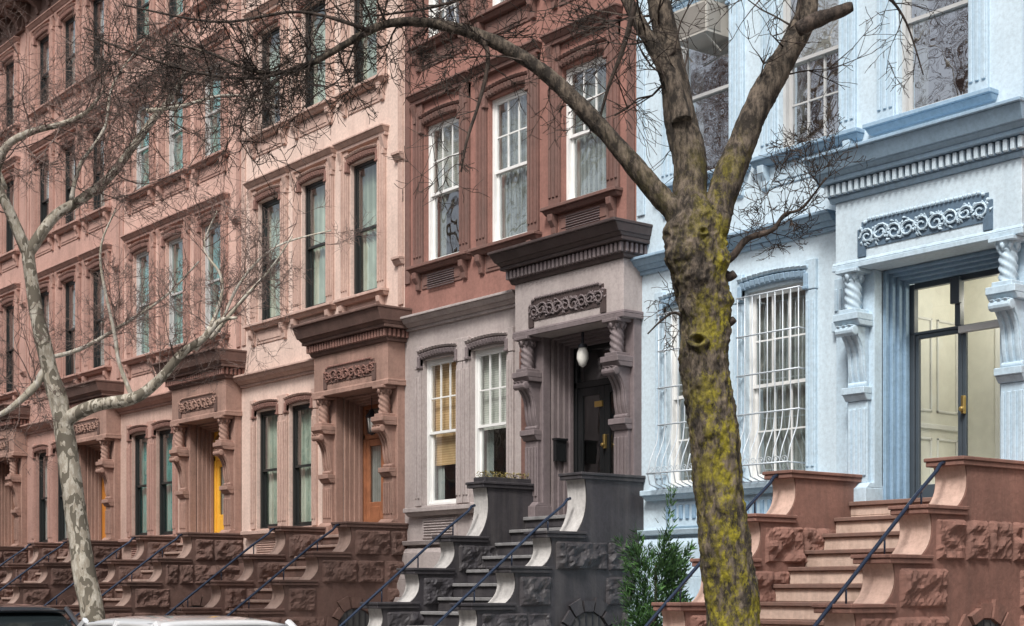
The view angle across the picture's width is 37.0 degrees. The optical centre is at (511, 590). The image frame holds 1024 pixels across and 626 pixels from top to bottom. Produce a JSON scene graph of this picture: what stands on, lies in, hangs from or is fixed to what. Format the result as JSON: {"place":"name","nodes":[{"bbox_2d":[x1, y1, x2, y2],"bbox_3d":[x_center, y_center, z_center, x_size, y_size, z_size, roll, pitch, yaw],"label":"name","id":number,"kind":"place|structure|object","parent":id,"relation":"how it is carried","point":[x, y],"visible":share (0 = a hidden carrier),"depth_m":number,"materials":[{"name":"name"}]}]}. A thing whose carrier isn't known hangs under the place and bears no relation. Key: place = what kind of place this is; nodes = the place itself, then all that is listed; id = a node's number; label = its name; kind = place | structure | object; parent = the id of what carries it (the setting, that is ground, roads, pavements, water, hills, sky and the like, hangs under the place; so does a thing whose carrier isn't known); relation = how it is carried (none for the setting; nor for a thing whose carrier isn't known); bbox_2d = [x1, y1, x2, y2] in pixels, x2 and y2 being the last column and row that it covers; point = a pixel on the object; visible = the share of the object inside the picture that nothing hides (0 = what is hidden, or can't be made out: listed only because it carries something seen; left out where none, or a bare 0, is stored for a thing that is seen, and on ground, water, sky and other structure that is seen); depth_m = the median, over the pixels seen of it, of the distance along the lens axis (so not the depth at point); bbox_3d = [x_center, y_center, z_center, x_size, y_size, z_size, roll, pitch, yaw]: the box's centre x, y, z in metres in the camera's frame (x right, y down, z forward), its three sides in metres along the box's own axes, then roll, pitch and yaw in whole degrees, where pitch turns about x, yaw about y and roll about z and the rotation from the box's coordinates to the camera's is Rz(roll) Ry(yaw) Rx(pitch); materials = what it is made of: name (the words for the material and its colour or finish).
{"place":"outdoors","nodes":[
{"label":"outdoors","id":0,"kind":"place"},
{"bbox_2d":[0,603,79,625],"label":"parked car","id":1,"kind":"object","parent":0,"point":[14,614],"visible":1,"depth_m":18.06,"materials":[{"name":"paint"}]},
{"bbox_2d":[77,615,296,625],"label":"parked car","id":2,"kind":"object","parent":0,"point":[185,620],"visible":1,"depth_m":13.94,"materials":[{"name":"paint"}]},
{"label":"sidewalk","id":3,"kind":"structure","parent":0,"visible":0},
{"bbox_2d":[0,550,27,570],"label":"stoop cheek walls","id":4,"kind":"structure","parent":3,"relation":"on","point":[2,569],"depth_m":37.33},
{"bbox_2d":[0,451,27,545],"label":"portico stone","id":5,"kind":"object","parent":4,"relation":"on","point":[16,484],"visible":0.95,"depth_m":37.64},
{"bbox_2d":[1,460,13,545],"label":"door surround","id":6,"kind":"object","parent":5,"relation":"attached to","point":[7,523],"visible":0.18,"depth_m":39.20,"materials":[{"name":"brown stone"}]},
{"bbox_2d":[0,544,121,604],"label":"stoop cheek walls","id":7,"kind":"structure","parent":3,"relation":"on","point":[55,590],"depth_m":32.56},
{"bbox_2d":[0,546,119,604],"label":"rock faced stone","id":8,"kind":"object","parent":7,"relation":"on","point":[61,576],"visible":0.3,"depth_m":32.94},
{"bbox_2d":[0,540,121,586],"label":"stoop caps","id":9,"kind":"object","parent":7,"relation":"on","point":[105,542],"visible":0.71,"depth_m":33.02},
{"bbox_2d":[76,433,120,540],"bbox_3d":[-9.425,-2.185,34.145,0.474,2.470,2.339,0,0,-38],"label":"portico stone","id":10,"kind":"object","parent":7,"relation":"on","point":[109,470],"visible":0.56,"depth_m":33.35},
{"bbox_2d":[87,443,101,539],"bbox_3d":[-9.121,-2.140,34.385,0.300,2.380,1.520,0,0,-38],"label":"door surround","id":11,"kind":"object","parent":10,"relation":"attached to","point":[94,498],"visible":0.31,"depth_m":34.90,"materials":[{"name":"brown stone"}]},
{"bbox_2d":[75,409,120,444],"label":"portico entablature","id":12,"kind":"structure","parent":10,"relation":"on","point":[110,421],"depth_m":33.32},
{"bbox_2d":[71,537,242,615],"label":"stoop cheek walls","id":13,"kind":"structure","parent":3,"relation":"on","point":[178,592],"depth_m":28.35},
{"bbox_2d":[72,537,191,605],"bbox_3d":[-7.671,0.170,28.533,2.516,2.360,2.380,0,0,-38],"label":"stoop flare smooth","id":14,"kind":"object","parent":13,"relation":"attached to","point":[157,566],"visible":0.68,"depth_m":28.46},
{"bbox_2d":[46,532,243,610],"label":"stoop caps","id":15,"kind":"object","parent":13,"relation":"on","point":[151,560],"visible":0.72,"depth_m":28.60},
{"bbox_2d":[63,539,241,625],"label":"rock faced stone","id":16,"kind":"object","parent":13,"relation":"on","point":[227,550],"visible":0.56,"depth_m":28.49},
{"bbox_2d":[169,410,241,542],"bbox_3d":[-6.020,-2.185,29.838,0.474,2.470,2.339,0,0,-38],"label":"portico stone","id":17,"kind":"object","parent":13,"relation":"on","point":[228,453],"visible":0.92,"depth_m":29.16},
{"bbox_2d":[172,378,241,424],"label":"portico entablature","id":18,"kind":"structure","parent":17,"relation":"on","point":[229,397],"depth_m":29.29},
{"bbox_2d":[197,421,218,532],"bbox_3d":[-5.716,-2.140,30.078,0.300,2.380,1.520,0,0,-38],"label":"door surround","id":19,"kind":"object","parent":17,"relation":"attached to","point":[205,481],"visible":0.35,"depth_m":30.59,"materials":[{"name":"brown stone"}]},
{"bbox_2d":[0,0,379,621],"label":"sycamore street tree","id":20,"kind":"object","parent":3,"relation":"on","point":[65,417],"visible":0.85,"depth_m":19.61,"materials":[{"name":"grey plant"}]},
{"bbox_2d":[235,559,243,579],"bbox_3d":[-4.322,0.460,27.815,0.320,2.280,3.000,0,0,-38],"label":"plinth band","id":21,"kind":"object","parent":3,"relation":"on","point":[241,566],"visible":0.14,"depth_m":28.87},
{"bbox_2d":[242,373,371,553],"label":"parlour walls","id":22,"kind":"structure","parent":21,"relation":"on","point":[289,386],"depth_m":28.45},
{"bbox_2d":[233,358,313,388],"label":"band course trim","id":23,"kind":"structure","parent":22,"relation":"attached to","point":[288,370],"depth_m":27.80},
{"bbox_2d":[240,388,317,553],"bbox_3d":[-4.149,-2.100,27.821,0.320,2.940,2.731,0,0,-38],"label":"window surround","id":24,"kind":"object","parent":22,"relation":"attached to","point":[282,471],"depth_m":27.81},
{"bbox_2d":[363,404,383,521],"bbox_3d":[-2.144,-2.070,25.891,0.090,2.240,1.260,0,0,-38],"label":"front door","id":25,"kind":"structure","parent":22,"relation":"attached to","point":[372,511],"depth_m":26.25,"materials":[{"name":"brown wood"}]},
{"bbox_2d":[186,527,406,625],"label":"stoop cheek walls","id":26,"kind":"structure","parent":3,"relation":"on","point":[329,596],"depth_m":24.09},
{"bbox_2d":[165,524,339,615],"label":"stair handrails","id":27,"kind":"object","parent":26,"relation":"attached to","point":[264,584],"visible":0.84,"depth_m":24.04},
{"bbox_2d":[177,527,350,616],"bbox_3d":[-4.260,0.170,24.218,2.516,2.360,2.380,0,0,-38],"label":"stoop flare smooth","id":28,"kind":"object","parent":26,"relation":"attached to","point":[312,567],"visible":0.86,"depth_m":24.20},
{"bbox_2d":[230,537,338,615],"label":"stoop steps","id":29,"kind":"structure","parent":26,"relation":"attached to","point":[263,595],"depth_m":25.32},
{"bbox_2d":[170,521,408,614],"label":"stoop caps","id":30,"kind":"object","parent":26,"relation":"on","point":[247,611],"visible":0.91,"depth_m":24.48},
{"bbox_2d":[223,530,405,625],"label":"rock faced stone","id":31,"kind":"object","parent":26,"relation":"on","point":[371,542],"visible":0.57,"depth_m":24.22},
{"bbox_2d":[311,378,405,534],"bbox_3d":[-2.609,-2.185,25.524,0.474,2.470,2.339,0,0,-38],"label":"portico stone","id":32,"kind":"object","parent":26,"relation":"on","point":[388,428],"visible":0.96,"depth_m":24.86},
{"bbox_2d":[309,327,406,354],"bbox_3d":[-2.592,-4.145,25.537,0.430,0.150,2.395,0,0,-38],"label":"dentil band","id":33,"kind":"object","parent":32,"relation":"on","point":[364,341],"visible":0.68,"depth_m":24.89,"materials":[{"name":"brown stone"}]},
{"bbox_2d":[306,328,408,353],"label":"cornice dentils","id":34,"kind":"object","parent":33,"relation":"attached to","point":[365,336],"visible":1,"depth_m":25.09,"materials":[{"name":"red stone"}]},
{"bbox_2d":[314,341,404,397],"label":"portico entablature","id":35,"kind":"structure","parent":32,"relation":"on","point":[389,356],"depth_m":25.07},
{"bbox_2d":[344,392,378,521],"bbox_3d":[-2.305,-2.140,25.764,0.300,2.380,1.520,0,0,-38],"label":"door surround","id":36,"kind":"object","parent":32,"relation":"attached to","point":[353,458],"visible":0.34,"depth_m":26.28,"materials":[{"name":"brown stone"}]},
{"bbox_2d":[273,0,458,498],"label":"side and rear walls","id":37,"kind":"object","parent":3,"relation":"on","point":[452,247],"depth_m":25.36,"materials":[{"name":"stone"}]},
{"bbox_2d":[242,0,404,373],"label":"walls","id":38,"kind":"structure","parent":37,"relation":"attached to","point":[358,121],"depth_m":26.41,"materials":[{"name":"pink stone"}]},
{"bbox_2d":[252,0,377,209],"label":"window lintels","id":39,"kind":"structure","parent":38,"relation":"attached to","point":[321,172],"depth_m":27.17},
{"bbox_2d":[242,0,389,190],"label":"hood mould trim","id":40,"kind":"structure","parent":38,"relation":"attached to","point":[357,140],"depth_m":26.89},
{"bbox_2d":[243,72,388,330],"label":"sill trim","id":41,"kind":"structure","parent":38,"relation":"attached to","point":[344,301],"depth_m":26.53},
{"bbox_2d":[260,0,376,528],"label":"black window frames","id":42,"kind":"structure","parent":38,"relation":"attached to","point":[310,247],"depth_m":27.40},
{"bbox_2d":[267,0,376,523],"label":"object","id":43,"kind":"object","parent":38,"relation":"attached to","point":[370,208],"visible":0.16,"depth_m":27.39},
{"bbox_2d":[241,0,403,522],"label":"window trim","id":44,"kind":"structure","parent":38,"relation":"attached to","point":[272,334],"depth_m":26.45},
{"bbox_2d":[290,303,411,357],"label":"portico cornice","id":45,"kind":"structure","parent":38,"relation":"attached to","point":[376,316],"depth_m":24.98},
{"bbox_2d":[393,540,440,601],"bbox_3d":[-0.892,0.400,23.477,0.320,2.400,3.080,0,0,-38],"label":"plinth band","id":46,"kind":"object","parent":3,"relation":"on","point":[429,557],"visible":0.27,"depth_m":24.33,"materials":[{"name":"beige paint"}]},
{"bbox_2d":[405,307,603,548],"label":"parlour walls","id":47,"kind":"structure","parent":46,"relation":"on","point":[493,322],"depth_m":23.95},
{"bbox_2d":[435,362,455,465],"bbox_3d":[-0.954,-2.835,24.142,0.001,1.670,0.900,0,0,-38],"label":"window blind","id":48,"kind":"object","parent":47,"relation":"attached to","point":[445,448],"visible":0.42,"depth_m":24.27,"materials":[{"name":"brown fabric"}]},
{"bbox_2d":[400,289,514,331],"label":"band course trim","id":49,"kind":"structure","parent":47,"relation":"attached to","point":[491,303],"depth_m":23.37,"materials":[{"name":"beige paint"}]},
{"bbox_2d":[403,327,514,538],"bbox_3d":[-0.739,-2.360,23.509,0.320,3.060,2.876,0,0,-38],"label":"window surround","id":50,"kind":"object","parent":47,"relation":"attached to","point":[463,423],"depth_m":23.49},
{"bbox_2d":[416,336,507,368],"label":"parlour lintels","id":51,"kind":"object","parent":47,"relation":"attached to","point":[470,346],"visible":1,"depth_m":23.35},
{"bbox_2d":[61,0,944,625],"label":"mossy street tree","id":52,"kind":"object","parent":3,"relation":"on","point":[699,256],"visible":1,"depth_m":10.85,"materials":[{"name":"brown plant"}]},
{"bbox_2d":[381,479,643,625],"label":"stoop cheek walls","id":53,"kind":"structure","parent":3,"relation":"on","point":[613,509],"depth_m":20.01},
{"bbox_2d":[339,497,570,625],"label":"stair handrails","id":54,"kind":"object","parent":53,"relation":"attached to","point":[486,576],"visible":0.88,"depth_m":19.69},
{"bbox_2d":[368,479,585,625],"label":"stoop flare smooth","id":55,"kind":"object","parent":53,"relation":"on","point":[576,492],"visible":0.97,"depth_m":19.90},
{"bbox_2d":[415,515,565,625],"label":"step nosings","id":56,"kind":"object","parent":53,"relation":"on","point":[487,570],"visible":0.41,"depth_m":20.75,"materials":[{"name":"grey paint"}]},
{"bbox_2d":[423,518,564,625],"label":"stoop steps","id":57,"kind":"structure","parent":53,"relation":"attached to","point":[448,620],"depth_m":20.82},
{"bbox_2d":[360,472,645,609],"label":"stoop caps","id":58,"kind":"object","parent":53,"relation":"on","point":[536,534],"visible":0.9,"depth_m":20.02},
{"bbox_2d":[387,541,640,625],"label":"rock faced stone","id":59,"kind":"object","parent":53,"relation":"on","point":[570,555],"visible":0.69,"depth_m":19.82,"materials":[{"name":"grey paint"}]},
{"bbox_2d":[512,309,643,516],"bbox_3d":[0.852,-2.385,21.146,0.474,2.670,2.359,0,0,-38],"label":"portico stone","id":60,"kind":"object","parent":53,"relation":"on","point":[622,371],"visible":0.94,"depth_m":20.74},
{"bbox_2d":[528,282,605,319],"bbox_3d":[0.745,-3.986,21.049,0.048,0.333,1.642,0,0,-38],"label":"relief ornament","id":61,"kind":"object","parent":60,"relation":"attached to","point":[562,303],"visible":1,"depth_m":21.05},
{"bbox_2d":[518,321,626,368],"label":"twisted column","id":62,"kind":"structure","parent":60,"relation":"on","point":[615,328],"depth_m":20.35,"materials":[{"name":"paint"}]},
{"bbox_2d":[509,241,642,280],"bbox_3d":[0.869,-4.525,21.160,0.430,0.150,2.415,0,0,-38],"label":"dentil band","id":63,"kind":"object","parent":60,"relation":"attached to","point":[556,268],"visible":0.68,"depth_m":20.76,"materials":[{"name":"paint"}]},
{"bbox_2d":[506,241,646,280],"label":"cornice dentils","id":64,"kind":"object","parent":63,"relation":"attached to","point":[616,247],"visible":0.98,"depth_m":20.73,"materials":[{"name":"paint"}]},
{"bbox_2d":[515,258,641,337],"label":"portico entablature","id":65,"kind":"structure","parent":60,"relation":"on","point":[621,279],"depth_m":20.80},
{"bbox_2d":[528,283,606,327],"bbox_3d":[0.755,-3.924,21.070,0.040,0.388,1.640,0,0,-38],"label":"relief plate","id":66,"kind":"object","parent":65,"relation":"attached to","point":[602,305],"visible":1,"depth_m":20.97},
{"bbox_2d":[487,217,652,285],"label":"portico cornice","id":67,"kind":"structure","parent":65,"relation":"on","point":[604,232],"depth_m":20.66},
{"bbox_2d":[552,327,610,514],"bbox_3d":[1.155,-2.340,21.386,0.300,2.580,1.540,0,0,-38],"label":"door surround","id":68,"kind":"object","parent":60,"relation":"attached to","point":[564,347],"visible":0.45,"depth_m":21.90,"materials":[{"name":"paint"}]},
{"bbox_2d":[574,342,612,472],"bbox_3d":[1.316,-2.270,21.514,0.090,2.440,1.280,0,0,-38],"label":"front door","id":69,"kind":"structure","parent":68,"relation":"attached to","point":[602,388],"depth_m":21.71,"materials":[{"name":"black paint"}]},
{"bbox_2d":[610,485,697,625],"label":"evergreen shrub","id":70,"kind":"object","parent":3,"relation":"on","point":[672,572],"visible":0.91,"depth_m":17.06,"materials":[{"name":"green plant"}]},
{"bbox_2d":[627,0,1023,625],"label":"pale blue townhouse","id":71,"kind":"structure","parent":3,"relation":"on","point":[876,356],"depth_m":17.21,"materials":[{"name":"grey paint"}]},
{"bbox_2d":[671,282,804,486],"bbox_3d":[2.858,-2.525,19.160,0.140,2.352,2.377,0,0,-38],"label":"window frames white","id":72,"kind":"structure","parent":71,"relation":"in","point":[753,471],"depth_m":18.94,"materials":[{"name":"paint"}]},
{"bbox_2d":[682,0,967,170],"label":"window frames","id":73,"kind":"structure","parent":71,"relation":"in","point":[907,102],"depth_m":18.11,"materials":[{"name":"paint"}]},
{"bbox_2d":[910,268,999,497],"bbox_3d":[4.958,-2.245,16.859,0.150,2.490,1.380,0,0,-38],"label":"front door","id":74,"kind":"structure","parent":71,"relation":"in","point":[956,283],"depth_m":17.18,"materials":[{"name":"wood"}]},
{"bbox_3d":[-11.138,0.460,36.436,0.320,2.280,3.000,0,0,-38],"label":"plinth band","id":75,"kind":"object","parent":3,"relation":"on","visible":0},
{"bbox_2d":[27,429,96,561],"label":"parlour walls","id":76,"kind":"structure","parent":75,"relation":"on","point":[37,439],"depth_m":37.26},
{"bbox_2d":[25,441,62,550],"bbox_3d":[-10.965,-2.100,36.443,0.320,2.940,2.731,0,0,-38],"label":"window surround","id":77,"kind":"object","parent":76,"relation":"attached to","point":[50,504],"depth_m":36.45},
{"bbox_3d":[-7.733,0.460,32.129,0.320,2.280,3.000,0,0,-38],"label":"plinth band","id":78,"kind":"object","parent":3,"relation":"on","visible":0},
{"bbox_2d":[121,404,209,558],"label":"parlour walls","id":79,"kind":"structure","parent":78,"relation":"on","point":[163,412],"depth_m":32.91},
{"bbox_2d":[118,419,177,557],"bbox_3d":[-7.560,-2.100,32.136,0.320,2.940,2.731,0,0,-38],"label":"window surround","id":80,"kind":"object","parent":79,"relation":"attached to","point":[151,485],"depth_m":32.09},
{"label":"ground","id":81,"kind":"structure","parent":0,"visible":0},
{"bbox_3d":[4.671,-6.400,26.340,12.000,16.000,5.490,0,0,-38],"label":"side and rear walls","id":82,"kind":"object","parent":81,"relation":"on","visible":0},
{"bbox_2d":[405,0,635,313],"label":"walls","id":83,"kind":"structure","parent":82,"relation":"attached to","point":[475,284],"depth_m":23.04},
{"bbox_2d":[438,0,493,499],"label":"curtain side drapes","id":84,"kind":"object","parent":83,"relation":"attached to","point":[489,433],"visible":0.27,"depth_m":24.38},
{"bbox_2d":[437,122,506,430],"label":"window blinds","id":85,"kind":"object","parent":83,"relation":"attached to","point":[494,357],"visible":0.42,"depth_m":23.45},
{"bbox_2d":[418,42,607,133],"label":"window lintels","id":86,"kind":"structure","parent":83,"relation":"attached to","point":[495,90],"depth_m":22.64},
{"bbox_2d":[405,0,622,274],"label":"sill trim","id":87,"kind":"structure","parent":83,"relation":"attached to","point":[493,13],"depth_m":22.61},
{"bbox_2d":[405,2,623,105],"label":"hood mould trim","id":88,"kind":"structure","parent":83,"relation":"attached to","point":[421,96],"depth_m":22.54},
{"bbox_2d":[427,0,605,504],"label":"white window frames","id":89,"kind":"structure","parent":83,"relation":"attached to","point":[571,136],"depth_m":23.38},
{"bbox_2d":[405,0,634,478],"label":"window trim","id":90,"kind":"structure","parent":83,"relation":"attached to","point":[487,264],"depth_m":22.95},
{"bbox_2d":[501,0,605,238],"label":"curtains","id":91,"kind":"object","parent":83,"relation":"attached to","point":[590,165],"visible":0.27,"depth_m":22.69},
{"bbox_2d":[492,348,614,476],"bbox_3d":[0.757,-6.400,23.245,1.380,15.800,5.470,0,0,-38],"label":"interior backing","id":92,"kind":"object","parent":82,"relation":"attached to","point":[592,368],"depth_m":23.77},
{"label":"side and rear walls","id":93,"kind":"object","parent":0,"visible":0},
{"bbox_2d":[0,28,26,404],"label":"walls","id":94,"kind":"structure","parent":93,"relation":"attached to","point":[13,275],"depth_m":38.11,"materials":[{"name":"stone"}]},
{"bbox_2d":[6,61,13,392],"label":"black window frames","id":95,"kind":"structure","parent":94,"relation":"attached to","point":[10,307],"depth_m":39.02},
{"bbox_2d":[0,0,25,45],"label":"roof cornice","id":96,"kind":"structure","parent":94,"relation":"attached to","point":[21,28],"depth_m":37.84,"materials":[{"name":"brown stone"}]},
{"bbox_2d":[0,32,26,403],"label":"window trim","id":97,"kind":"structure","parent":94,"relation":"attached to","point":[9,264],"depth_m":38.11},
{"bbox_3d":[-5.549,-6.400,39.267,12.000,16.000,5.490,0,0,-38],"label":"side and rear walls","id":98,"kind":"object","parent":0,"visible":0},
{"bbox_2d":[27,0,120,422],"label":"walls","id":99,"kind":"structure","parent":98,"relation":"attached to","point":[76,247],"depth_m":35.57,"materials":[{"name":"stone"}]},
{"bbox_2d":[7,0,58,26],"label":"roof cornice","id":100,"kind":"structure","parent":99,"relation":"attached to","point":[35,9],"depth_m":37.16,"materials":[{"name":"brown stone"}]},
{"bbox_2d":[32,0,103,292],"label":"window lintels","id":101,"kind":"structure","parent":99,"relation":"attached to","point":[42,31],"depth_m":35.83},
{"bbox_2d":[26,0,111,281],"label":"hood mould trim","id":102,"kind":"structure","parent":99,"relation":"attached to","point":[33,26],"depth_m":35.87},
{"bbox_2d":[26,65,111,389],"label":"sill trim","id":103,"kind":"structure","parent":99,"relation":"attached to","point":[93,215],"depth_m":35.03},
{"bbox_2d":[39,0,103,541],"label":"black window frames","id":104,"kind":"structure","parent":99,"relation":"attached to","point":[43,199],"depth_m":36.02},
{"bbox_2d":[27,0,119,402],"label":"window trim","id":105,"kind":"structure","parent":99,"relation":"attached to","point":[64,239],"depth_m":35.85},
{"bbox_2d":[45,1,104,539],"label":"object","id":106,"kind":"object","parent":99,"relation":"attached to","point":[102,361],"visible":0.1,"depth_m":36.02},
{"bbox_2d":[65,379,124,403],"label":"portico cornice","id":107,"kind":"structure","parent":99,"relation":"attached to","point":[99,388],"depth_m":33.18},
{"bbox_3d":[-2.145,-6.400,34.961,12.000,16.000,5.490,0,0,-38],"label":"side and rear walls","id":108,"kind":"object","parent":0,"visible":0},
{"bbox_2d":[121,0,240,394],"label":"walls","id":109,"kind":"structure","parent":108,"relation":"attached to","point":[137,382],"depth_m":30.76,"materials":[{"name":"stone"}]},
{"bbox_2d":[135,0,174,534],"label":"black window frames","id":110,"kind":"structure","parent":109,"relation":"attached to","point":[163,482],"depth_m":32.66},
{"bbox_2d":[120,27,229,242],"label":"hood mould trim","id":111,"kind":"structure","parent":109,"relation":"attached to","point":[131,236],"depth_m":31.11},
{"bbox_2d":[121,0,229,364],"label":"sill trim","id":112,"kind":"structure","parent":109,"relation":"attached to","point":[135,360],"depth_m":31.24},
{"bbox_2d":[136,61,219,355],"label":"grey window frames","id":113,"kind":"structure","parent":109,"relation":"attached to","point":[172,243],"depth_m":31.67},
{"bbox_2d":[120,0,240,378],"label":"window trim","id":114,"kind":"structure","parent":109,"relation":"attached to","point":[133,371],"depth_m":31.29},
{"bbox_2d":[141,0,220,532],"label":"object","id":115,"kind":"object","parent":109,"relation":"attached to","point":[178,256],"visible":0.12,"depth_m":31.95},
{"bbox_2d":[152,347,246,390],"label":"portico cornice","id":116,"kind":"structure","parent":109,"relation":"attached to","point":[233,355],"depth_m":29.00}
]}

